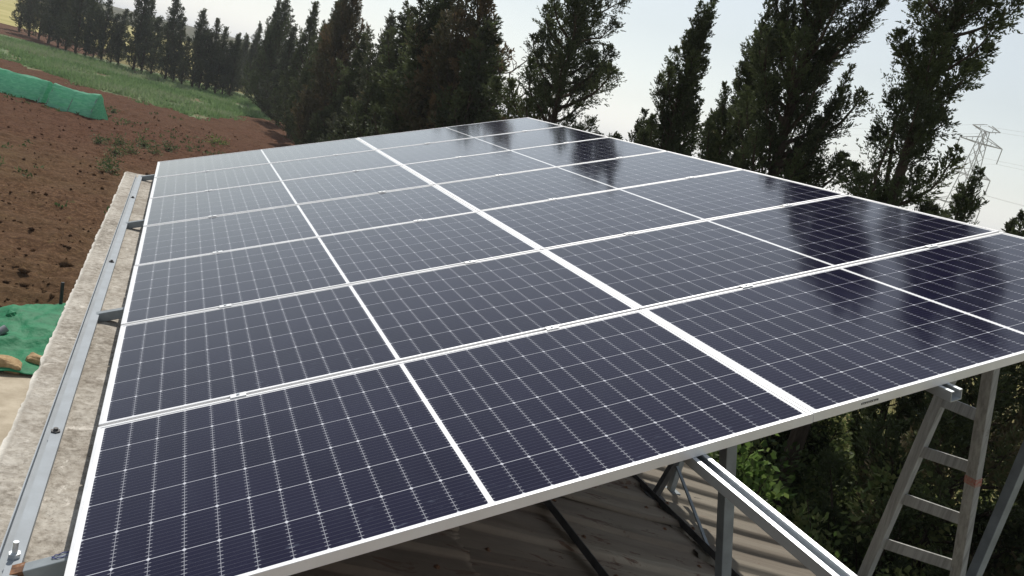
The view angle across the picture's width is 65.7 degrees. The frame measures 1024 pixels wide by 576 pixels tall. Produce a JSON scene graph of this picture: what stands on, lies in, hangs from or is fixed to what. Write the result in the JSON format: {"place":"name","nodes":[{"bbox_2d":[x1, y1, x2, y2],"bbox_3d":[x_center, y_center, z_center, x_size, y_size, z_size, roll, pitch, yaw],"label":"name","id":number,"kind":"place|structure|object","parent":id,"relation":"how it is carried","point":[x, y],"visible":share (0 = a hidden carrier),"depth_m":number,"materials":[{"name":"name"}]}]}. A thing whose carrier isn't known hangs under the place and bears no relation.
{"place":"outdoors","nodes":[
{"label":"outdoors","id":0,"kind":"place"},
{"bbox_2d":[0,23,105,55],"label":"fallow field","id":1,"kind":"structure","parent":0,"point":[9,30],"depth_m":102.67,"materials":[{"name":"red soil"}]},
{"bbox_2d":[19,0,47,36],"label":"field cypress","id":2,"kind":"object","parent":1,"relation":"on","point":[28,6],"visible":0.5,"depth_m":102.75,"materials":[{"name":"green plant"}]},
{"bbox_2d":[21,0,49,39],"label":"field cypress","id":3,"kind":"object","parent":1,"relation":"on","point":[35,10],"visible":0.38,"depth_m":101.13,"materials":[{"name":"green plant"}]},
{"bbox_2d":[36,0,56,43],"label":"field cypress","id":4,"kind":"object","parent":1,"relation":"on","point":[43,23],"visible":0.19,"depth_m":97.86,"materials":[{"name":"green plant"}]},
{"bbox_2d":[0,0,203,72],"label":"wheat field","id":5,"kind":"structure","parent":0,"point":[7,7],"depth_m":169.57,"materials":[{"name":"plant"}]},
{"bbox_2d":[0,57,294,371],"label":"ploughed field","id":6,"kind":"structure","parent":0,"point":[250,133],"depth_m":28.18,"materials":[{"name":"red soil"}]},
{"bbox_2d":[0,68,52,102],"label":"net tunnel","id":7,"kind":"structure","parent":6,"relation":"on","point":[28,87],"depth_m":41.33,"materials":[{"name":"green fabric"}]},
{"bbox_2d":[25,352,41,364],"bbox_3d":[-6.954,1.060,11.566,0.254,0.186,0.187,20,15,-19],"label":"stone","id":8,"kind":"object","parent":6,"relation":"on","point":[32,357],"visible":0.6,"depth_m":11.49,"materials":[{"name":"stone"}]},
{"bbox_2d":[45,83,107,119],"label":"net tunnel","id":9,"kind":"structure","parent":6,"relation":"on","point":[66,99],"depth_m":40.96,"materials":[{"name":"green fabric"}]},
{"bbox_2d":[0,98,260,306],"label":"soil clods","id":10,"kind":"object","parent":6,"relation":"on","point":[64,263],"visible":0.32,"depth_m":20.59,"materials":[{"name":"brown soil"}]},
{"bbox_2d":[40,1,502,115],"bbox_3d":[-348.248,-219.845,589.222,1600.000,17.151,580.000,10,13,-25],"label":"hills","id":11,"kind":"structure","parent":0,"point":[189,30],"depth_m":391.09,"materials":[{"name":"green plant"}]},
{"bbox_2d":[2,23,1023,504],"bbox_3d":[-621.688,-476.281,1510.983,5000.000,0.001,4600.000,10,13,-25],"label":"ground","id":12,"kind":"structure","parent":0,"point":[252,95],"depth_m":37.83,"materials":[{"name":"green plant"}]},
{"bbox_2d":[0,371,32,445],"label":"slab","id":13,"kind":"structure","parent":12,"relation":"on","point":[14,388],"depth_m":10.57,"materials":[{"name":"beige concrete"}]},
{"bbox_2d":[0,355,21,373],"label":"stone","id":14,"kind":"object","parent":13,"relation":"on","point":[7,361],"visible":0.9,"depth_m":11.16,"materials":[{"name":"stone"}]},
{"bbox_2d":[0,303,65,374],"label":"shade net","id":15,"kind":"object","parent":13,"relation":"on","point":[31,327],"visible":0.42,"depth_m":12.39,"materials":[{"name":"green fabric"}]},
{"bbox_2d":[9,0,28,31],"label":"field cypress","id":16,"kind":"object","parent":12,"relation":"on","point":[18,17],"visible":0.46,"depth_m":108.24,"materials":[{"name":"green plant"}]},
{"bbox_2d":[0,91,225,212],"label":"sprouts","id":17,"kind":"object","parent":12,"relation":"on","point":[126,121],"visible":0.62,"depth_m":39.89,"materials":[{"name":"green plant"}]},
{"bbox_2d":[0,34,281,122],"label":"grass strip","id":18,"kind":"object","parent":12,"relation":"on","point":[6,51],"depth_m":73.58,"materials":[{"name":"green plant"}]},
{"bbox_2d":[42,0,75,47],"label":"field cypress","id":19,"kind":"object","parent":18,"relation":"on","point":[54,4],"visible":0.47,"depth_m":95.08,"materials":[{"name":"green plant"}]},
{"bbox_2d":[46,0,86,49],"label":"field cypress","id":20,"kind":"object","parent":18,"relation":"on","point":[58,33],"visible":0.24,"depth_m":93.94,"materials":[{"name":"green plant"}]},
{"bbox_2d":[56,0,96,53],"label":"field cypress","id":21,"kind":"object","parent":18,"relation":"on","point":[79,8],"visible":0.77,"depth_m":91.50,"materials":[{"name":"green plant"}]},
{"bbox_2d":[70,0,97,55],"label":"field cypress","id":22,"kind":"object","parent":18,"relation":"on","point":[93,3],"visible":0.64,"depth_m":90.70,"materials":[{"name":"green plant"}]},
{"bbox_2d":[81,4,106,58],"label":"field cypress","id":23,"kind":"object","parent":18,"relation":"on","point":[101,10],"visible":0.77,"depth_m":90.40,"materials":[{"name":"green plant"}]},
{"bbox_2d":[90,0,118,60],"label":"field cypress","id":24,"kind":"object","parent":18,"relation":"on","point":[103,32],"visible":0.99,"depth_m":89.91,"materials":[{"name":"green plant"}]},
{"bbox_2d":[101,13,126,62],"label":"field cypress","id":25,"kind":"object","parent":18,"relation":"on","point":[114,33],"visible":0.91,"depth_m":90.33,"materials":[{"name":"green plant"}]},
{"bbox_2d":[114,8,129,64],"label":"field cypress","id":26,"kind":"object","parent":18,"relation":"on","point":[126,27],"visible":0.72,"depth_m":90.93,"materials":[{"name":"green plant"}]},
{"bbox_2d":[119,0,153,69],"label":"field cypress","id":27,"kind":"object","parent":18,"relation":"on","point":[140,10],"visible":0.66,"depth_m":89.19,"materials":[{"name":"green plant"}]},
{"bbox_2d":[132,0,156,71],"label":"field cypress","id":28,"kind":"object","parent":18,"relation":"on","point":[151,14],"visible":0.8,"depth_m":89.06,"materials":[{"name":"green plant"}]},
{"bbox_2d":[138,15,166,74],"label":"field cypress","id":29,"kind":"object","parent":18,"relation":"on","point":[157,29],"visible":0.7,"depth_m":88.07,"materials":[{"name":"green plant"}]},
{"bbox_2d":[147,0,184,78],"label":"field cypress","id":30,"kind":"object","parent":18,"relation":"on","point":[171,25],"visible":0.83,"depth_m":85.96,"materials":[{"name":"green plant"}]},
{"bbox_2d":[163,16,187,81],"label":"field cypress","id":31,"kind":"object","parent":18,"relation":"on","point":[182,32],"visible":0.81,"depth_m":86.08,"materials":[{"name":"green plant"}]},
{"bbox_2d":[169,36,193,83],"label":"field cypress","id":32,"kind":"object","parent":18,"relation":"on","point":[187,49],"visible":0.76,"depth_m":85.84,"materials":[{"name":"green plant"}]},
{"bbox_2d":[177,8,209,86],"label":"field cypress","id":33,"kind":"object","parent":18,"relation":"on","point":[196,46],"visible":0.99,"depth_m":84.67,"materials":[{"name":"green plant"}]},
{"bbox_2d":[192,29,217,89],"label":"field cypress","id":34,"kind":"object","parent":18,"relation":"on","point":[208,59],"visible":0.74,"depth_m":85.75,"materials":[{"name":"green plant"}]},
{"bbox_2d":[200,18,224,89],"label":"field cypress","id":35,"kind":"object","parent":18,"relation":"on","point":[216,30],"visible":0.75,"depth_m":85.93,"materials":[{"name":"green plant"}]},
{"bbox_2d":[209,26,231,93],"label":"field cypress","id":36,"kind":"object","parent":18,"relation":"on","point":[221,53],"visible":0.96,"depth_m":86.08,"materials":[{"name":"green plant"}]},
{"bbox_2d":[209,39,240,93],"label":"field cypress","id":37,"kind":"object","parent":18,"relation":"on","point":[228,59],"visible":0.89,"depth_m":86.65,"materials":[{"name":"green plant"}]},
{"bbox_2d":[222,32,245,95],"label":"field cypress","id":38,"kind":"object","parent":18,"relation":"on","point":[234,81],"visible":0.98,"depth_m":86.96,"materials":[{"name":"green plant"}]},
{"bbox_2d":[238,21,262,96],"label":"windbreak cypress","id":39,"kind":"object","parent":18,"relation":"on","point":[253,48],"visible":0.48,"depth_m":98.17,"materials":[{"name":"green plant"}]},
{"bbox_2d":[246,0,280,103],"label":"windbreak cypress","id":40,"kind":"object","parent":18,"relation":"on","point":[274,17],"visible":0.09,"depth_m":84.83,"materials":[{"name":"green plant"}]},
{"bbox_2d":[240,0,295,112],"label":"windbreak cypress","id":41,"kind":"object","parent":18,"relation":"on","point":[269,46],"visible":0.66,"depth_m":74.86,"materials":[{"name":"green plant"}]},
{"bbox_2d":[256,24,302,124],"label":"windbreak cypress","id":42,"kind":"object","parent":18,"relation":"on","point":[288,49],"visible":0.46,"depth_m":66.76,"materials":[{"name":"green plant"}]},
{"bbox_2d":[235,33,250,89],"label":"windbreak cypress","id":43,"kind":"object","parent":12,"relation":"on","point":[245,46],"visible":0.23,"depth_m":111.30,"materials":[{"name":"green plant"}]},
{"bbox_2d":[268,1,320,136],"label":"windbreak cypress","id":44,"kind":"object","parent":12,"relation":"on","point":[311,22],"visible":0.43,"depth_m":59.27,"materials":[{"name":"green plant"}]},
{"bbox_2d":[275,19,329,144],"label":"windbreak cypress","id":45,"kind":"object","parent":12,"relation":"on","point":[304,72],"visible":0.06,"depth_m":52.58,"materials":[{"name":"green plant"}]},
{"bbox_2d":[285,0,356,144],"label":"windbreak cypress","id":46,"kind":"object","parent":12,"relation":"on","point":[292,116],"visible":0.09,"depth_m":46.89,"materials":[{"name":"green plant"}]},
{"bbox_2d":[290,0,370,143],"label":"windbreak cypress","id":47,"kind":"object","parent":12,"relation":"on","point":[344,25],"visible":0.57,"depth_m":42.40,"materials":[{"name":"green plant"}]},
{"bbox_2d":[299,31,372,143],"bbox_3d":[-8.111,-8.822,39.446,4.153,7.943,4.257,21,13,25],"label":"windbreak cypress","id":48,"kind":"object","parent":12,"relation":"on","point":[346,87],"visible":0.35,"depth_m":38.76,"materials":[{"name":"green plant"}]},
{"bbox_2d":[316,7,398,142],"bbox_3d":[-6.562,-8.245,36.123,3.786,8.974,3.646,23,14,33],"label":"windbreak cypress","id":49,"kind":"object","parent":12,"relation":"on","point":[373,55],"visible":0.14,"depth_m":35.45,"materials":[{"name":"green plant"}]},
{"bbox_2d":[324,0,416,141],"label":"windbreak cypress","id":50,"kind":"object","parent":12,"relation":"on","point":[372,90],"visible":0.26,"depth_m":32.06,"materials":[{"name":"green plant"}]},
{"bbox_2d":[363,10,436,136],"bbox_3d":[-3.989,-6.290,30.142,3.532,8.920,3.621,22,13,31],"label":"windbreak cypress","id":51,"kind":"object","parent":12,"relation":"on","point":[387,123],"visible":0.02,"depth_m":29.80,"materials":[{"name":"green plant"}]},
{"bbox_2d":[343,0,469,137],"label":"windbreak cypress","id":52,"kind":"object","parent":12,"relation":"on","point":[421,31],"visible":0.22,"depth_m":26.02,"materials":[{"name":"green plant"}]},
{"bbox_2d":[0,171,815,575],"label":"shed","id":53,"kind":"structure","parent":12,"relation":"on","point":[626,527],"depth_m":4.26,"materials":[{"name":"concrete"}]},
{"bbox_2d":[0,175,141,575],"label":"base rail","id":54,"kind":"object","parent":53,"relation":"on","point":[21,526],"visible":1,"depth_m":3.19,"materials":[{"name":"grey metal"}]},
{"bbox_2d":[8,540,20,559],"bbox_3d":[-1.466,0.771,2.339,0.032,0.051,0.033,10,13,-25],"label":"anchor bolt","id":55,"kind":"object","parent":54,"relation":"on","point":[14,553],"visible":1,"depth_m":2.33,"materials":[{"name":"silver metal"}]},
{"bbox_2d":[9,552,68,575],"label":"rafter","id":56,"kind":"object","parent":54,"relation":"on","point":[48,566],"visible":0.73,"depth_m":2.31,"materials":[{"name":"grey metal"}]},
{"bbox_2d":[683,454,856,575],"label":"channel rail","id":57,"kind":"object","parent":56,"relation":"on","point":[810,554],"depth_m":2.22,"materials":[{"name":"silver metal"}]},
{"bbox_2d":[154,138,375,177],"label":"solar panel","id":58,"kind":"object","parent":57,"relation":"on","point":[237,159],"visible":0.87,"depth_m":8.90,"materials":[{"name":"glass"}]},
{"bbox_2d":[143,165,432,226],"bbox_3d":[-1.941,-0.823,6.900,2.294,0.037,1.136,-11,20,-19],"label":"solar panel","id":59,"kind":"object","parent":57,"relation":"on","point":[203,204],"visible":0.87,"depth_m":6.83,"materials":[{"name":"glass"}]},
{"bbox_2d":[135,185,477,265],"bbox_3d":[-1.518,-0.493,5.875,2.294,0.037,1.136,-11,20,-19],"label":"solar panel","id":60,"kind":"object","parent":57,"relation":"on","point":[186,239],"visible":0.87,"depth_m":5.80,"materials":[{"name":"glass"}]},
{"bbox_2d":[121,212,540,324],"bbox_3d":[-1.100,-0.169,4.850,2.294,0.037,1.136,-11,20,-19],"label":"solar panel","id":61,"kind":"object","parent":57,"relation":"on","point":[170,288],"visible":0.87,"depth_m":4.75,"materials":[{"name":"glass"}]},
{"bbox_2d":[99,250,638,426],"bbox_3d":[-0.678,0.158,3.828,2.294,0.037,1.136,-11,20,-19],"label":"solar panel","id":62,"kind":"object","parent":57,"relation":"on","point":[169,364],"visible":0.87,"depth_m":3.70,"materials":[{"name":"glass"}]},
{"bbox_2d":[64,310,812,575],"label":"solar panel","id":63,"kind":"object","parent":57,"relation":"on","point":[293,479],"visible":1,"depth_m":2.64,"materials":[{"name":"glass"}]},
{"bbox_2d":[925,383,962,401],"bbox_3d":[0.096,-0.772,6.453,0.063,0.056,8.175,10,13,-25],"label":"channel rail","id":64,"kind":"object","parent":56,"relation":"on","point":[949,392],"visible":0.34,"depth_m":2.85,"materials":[{"name":"silver metal"}]},
{"bbox_2d":[357,117,561,149],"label":"solar panel","id":65,"kind":"object","parent":64,"relation":"on","point":[401,139],"visible":0.82,"depth_m":9.64,"materials":[{"name":"glass"}]},
{"bbox_2d":[378,126,606,164],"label":"solar panel","id":66,"kind":"object","parent":64,"relation":"attached to","point":[471,146],"visible":0.8,"depth_m":8.62,"materials":[{"name":"glass"}]},
{"bbox_2d":[435,151,742,211],"bbox_3d":[0.616,-0.910,6.619,2.294,0.035,1.136,-11,20,-19],"label":"solar panel","id":67,"kind":"object","parent":64,"relation":"on","point":[499,191],"visible":0.82,"depth_m":6.55,"materials":[{"name":"glass"}]},
{"bbox_2d":[479,169,846,249],"bbox_3d":[1.035,-0.584,5.598,2.294,0.035,1.136,-11,20,-19],"label":"solar panel","id":68,"kind":"object","parent":64,"relation":"on","point":[549,224],"visible":0.78,"depth_m":5.51,"materials":[{"name":"glass"}]},
{"bbox_2d":[543,195,998,309],"bbox_3d":[1.456,-0.257,4.573,2.294,0.037,1.136,-11,20,-19],"label":"solar panel","id":69,"kind":"object","parent":64,"relation":"on","point":[655,268],"visible":0.78,"depth_m":4.46,"materials":[{"name":"glass"}]},
{"bbox_2d":[642,232,1023,421],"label":"solar panel","id":70,"kind":"object","parent":64,"relation":"on","point":[824,344],"visible":0.96,"depth_m":3.36,"materials":[{"name":"glass"}]},
{"bbox_2d":[96,307,124,321],"bbox_3d":[-0.086,-0.269,5.195,4.527,1.701,0.044,10,13,-25],"label":"rafter","id":71,"kind":"object","parent":54,"relation":"on","point":[110,314],"visible":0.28,"depth_m":4.42,"materials":[{"name":"grey metal"}]},
{"bbox_2d":[543,500,608,575],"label":"roof beam","id":72,"kind":"structure","parent":53,"relation":"on","point":[579,543],"depth_m":4.38,"materials":[{"name":"metal"}]},
{"bbox_2d":[665,461,683,494],"bbox_3d":[1.573,0.500,6.122,0.120,2.383,0.120,10,13,-25],"label":"post","id":73,"kind":"object","parent":53,"relation":"on","point":[672,483],"visible":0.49,"depth_m":6.32,"materials":[{"name":"grey metal"}]},
{"bbox_2d":[632,475,739,575],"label":"roof beam","id":74,"kind":"structure","parent":53,"relation":"on","point":[695,537],"depth_m":5.50,"materials":[{"name":"metal"}]},
{"bbox_2d":[644,463,677,500],"bbox_3d":[1.117,1.418,5.878,0.163,0.291,0.120,10,13,-25],"label":"strut","id":75,"kind":"object","parent":74,"relation":"on","point":[664,479],"visible":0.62,"depth_m":5.87,"materials":[{"name":"metal"}]},
{"bbox_2d":[676,466,708,544],"bbox_3d":[1.265,1.529,5.562,0.022,0.280,0.660,11,12,-18],"label":"brace rod","id":76,"kind":"object","parent":74,"relation":"attached to","point":[692,505],"visible":0.86,"depth_m":5.56,"materials":[{"name":"grey metal"}]},
{"bbox_2d":[715,445,736,575],"bbox_3d":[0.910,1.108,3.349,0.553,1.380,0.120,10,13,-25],"label":"post","id":77,"kind":"object","parent":53,"relation":"on","point":[725,519],"visible":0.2,"depth_m":3.28,"materials":[{"name":"grey metal"}]},
{"bbox_2d":[966,440,1023,575],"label":"post","id":78,"kind":"object","parent":53,"relation":"on","point":[997,520],"visible":1,"depth_m":3.98,"materials":[{"name":"grey metal"}]},
{"bbox_2d":[384,0,515,133],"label":"windbreak cypress","id":79,"kind":"object","parent":12,"relation":"on","point":[446,68],"visible":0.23,"depth_m":24.70,"materials":[{"name":"green plant"}]},
{"bbox_2d":[427,16,507,127],"bbox_3d":[-1.644,-4.173,24.333,5.172,8.401,4.472,11,12,-22],"label":"windbreak cypress","id":80,"kind":"object","parent":12,"relation":"on","point":[474,78],"visible":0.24,"depth_m":23.44,"materials":[{"name":"green plant"}]},
{"bbox_2d":[500,2,601,119],"bbox_3d":[0.446,-5.197,25.107,3.483,11.150,5.416,16,11,6],"label":"cypress tree","id":81,"kind":"object","parent":12,"relation":"on","point":[515,68],"visible":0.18,"depth_m":24.98,"materials":[{"name":"green plant"}]},
{"bbox_2d":[481,0,631,139],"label":"cypress tree","id":82,"kind":"object","parent":12,"relation":"on","point":[562,66],"visible":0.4,"depth_m":17.87,"materials":[{"name":"green plant"}]},
{"bbox_2d":[625,0,720,156],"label":"cypress tree","id":83,"kind":"object","parent":12,"relation":"on","point":[679,114],"visible":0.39,"depth_m":13.96,"materials":[{"name":"green plant"}]},
{"bbox_2d":[685,0,777,166],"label":"cypress tree","id":84,"kind":"object","parent":12,"relation":"on","point":[713,131],"visible":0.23,"depth_m":12.54,"materials":[{"name":"green plant"}]},
{"bbox_2d":[711,442,792,516],"bbox_3d":[2.145,2.966,8.757,1.922,2.969,2.239,22,13,29],"label":"olive bush","id":85,"kind":"object","parent":12,"relation":"on","point":[768,470],"visible":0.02,"depth_m":8.37,"materials":[{"name":"green plant"}]},
{"bbox_2d":[707,433,797,503],"bbox_3d":[2.067,2.699,9.599,2.717,3.106,2.271,19,12,18],"label":"leafy bush","id":86,"kind":"object","parent":12,"relation":"on","point":[745,464],"visible":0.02,"depth_m":8.66,"materials":[{"name":"green plant"}]},
{"bbox_2d":[736,469,795,513],"bbox_3d":[2.311,3.240,8.294,2.032,2.722,2.279,10,13,-25],"label":"leafy bush","id":87,"kind":"object","parent":12,"relation":"on","point":[769,494],"visible":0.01,"depth_m":8.49,"materials":[{"name":"green plant"}]},
{"bbox_2d":[718,418,850,520],"bbox_3d":[3.727,2.503,11.600,2.262,3.534,2.446,10,13,-25],"label":"juniper tree","id":88,"kind":"object","parent":12,"relation":"on","point":[822,445],"visible":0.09,"depth_m":11.07,"materials":[{"name":"green plant"}]},
{"bbox_2d":[750,436,831,537],"bbox_3d":[2.726,3.036,10.128,3.521,2.602,3.026,10,13,-25],"label":"olive bush","id":89,"kind":"object","parent":12,"relation":"on","point":[800,464],"visible":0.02,"depth_m":9.91,"materials":[{"name":"green plant"}]},
{"bbox_2d":[719,0,889,192],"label":"cypress tree","id":90,"kind":"object","parent":12,"relation":"on","point":[789,38],"visible":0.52,"depth_m":11.21,"materials":[{"name":"green plant"}]},
{"bbox_2d":[718,411,924,533],"bbox_3d":[4.418,2.616,11.596,3.755,3.685,3.408,14,11,-6],"label":"olive bush","id":91,"kind":"object","parent":12,"relation":"on","point":[839,445],"visible":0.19,"depth_m":11.02,"materials":[{"name":"green plant"}]},
{"bbox_2d":[776,446,960,575],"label":"olive bush","id":92,"kind":"object","parent":12,"relation":"on","point":[799,523],"visible":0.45,"depth_m":8.36,"materials":[{"name":"green plant"}]},
{"bbox_2d":[771,0,1023,509],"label":"cypress tree","id":93,"kind":"object","parent":12,"relation":"on","point":[923,94],"visible":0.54,"depth_m":9.30,"materials":[{"name":"green plant"}]},
{"bbox_2d":[821,165,989,526],"bbox_3d":[5.526,1.434,11.363,1.249,6.553,1.233,21,13,28],"label":"cypress tree","id":94,"kind":"object","parent":12,"relation":"on","point":[968,204],"visible":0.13,"depth_m":10.95,"materials":[{"name":"green plant"}]},
{"bbox_2d":[805,477,1012,571],"bbox_3d":[5.059,3.599,10.122,3.697,2.732,3.177,6,15,-39],"label":"olive bush","id":95,"kind":"object","parent":12,"relation":"on","point":[849,502],"visible":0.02,"depth_m":10.24,"materials":[{"name":"green plant"}]},
{"bbox_2d":[803,361,1023,575],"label":"juniper tree","id":96,"kind":"object","parent":12,"relation":"on","point":[1005,438],"visible":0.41,"depth_m":8.22,"materials":[{"name":"green plant"}]},
{"bbox_2d":[857,368,999,575],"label":"ladder","id":97,"kind":"object","parent":12,"relation":"on","point":[980,415],"visible":0.79,"depth_m":5.80,"materials":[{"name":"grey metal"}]},
{"bbox_2d":[857,412,1023,552],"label":"olive bush","id":98,"kind":"object","parent":12,"relation":"on","point":[986,497],"visible":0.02,"depth_m":10.44,"materials":[{"name":"green plant"}]},
{"bbox_2d":[879,209,1023,543],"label":"cypress tree","id":99,"kind":"object","parent":12,"relation":"on","point":[1010,226],"visible":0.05,"depth_m":10.63,"materials":[{"name":"green plant"}]},
{"bbox_2d":[934,124,1002,224],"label":"pylon","id":100,"kind":"object","parent":12,"relation":"on","point":[979,146],"visible":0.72,"depth_m":256.99,"materials":[{"name":"metal"}]},
{"bbox_2d":[937,508,1023,575],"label":"dry bush","id":101,"kind":"object","parent":12,"relation":"on","point":[999,565],"visible":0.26,"depth_m":7.80,"materials":[{"name":"green plant"}]},
{"bbox_2d":[989,508,1023,575],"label":"juniper tree","id":102,"kind":"object","parent":12,"relation":"on","point":[1006,571],"visible":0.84,"depth_m":7.69,"materials":[{"name":"green plant"}]},
{"bbox_2d":[101,0,1023,232],"label":"sky","id":103,"kind":"structure","parent":0,"point":[651,26],"materials":[{"name":"white"}]},
{"bbox_3d":[-2.129,-0.350,5.705,0.063,0.056,8.080,10,13,-25],"label":"channel rail","id":104,"kind":"object","parent":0,"visible":0},
{"bbox_2d":[150,150,400,197],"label":"solar panel","id":105,"kind":"object","parent":104,"relation":"on","point":[246,175],"visible":0.87,"depth_m":7.87,"materials":[{"name":"glass"}]},
{"bbox_3d":[1.196,-0.996,6.865,0.063,0.056,8.080,10,13,-25],"label":"channel rail","id":106,"kind":"object","parent":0,"visible":0},
{"bbox_2d":[402,137,664,184],"bbox_3d":[0.195,-1.237,7.643,2.294,0.035,1.136,-11,20,-19],"label":"solar panel","id":107,"kind":"object","parent":106,"relation":"on","point":[442,171],"visible":0.78,"depth_m":7.58,"materials":[{"name":"glass"}]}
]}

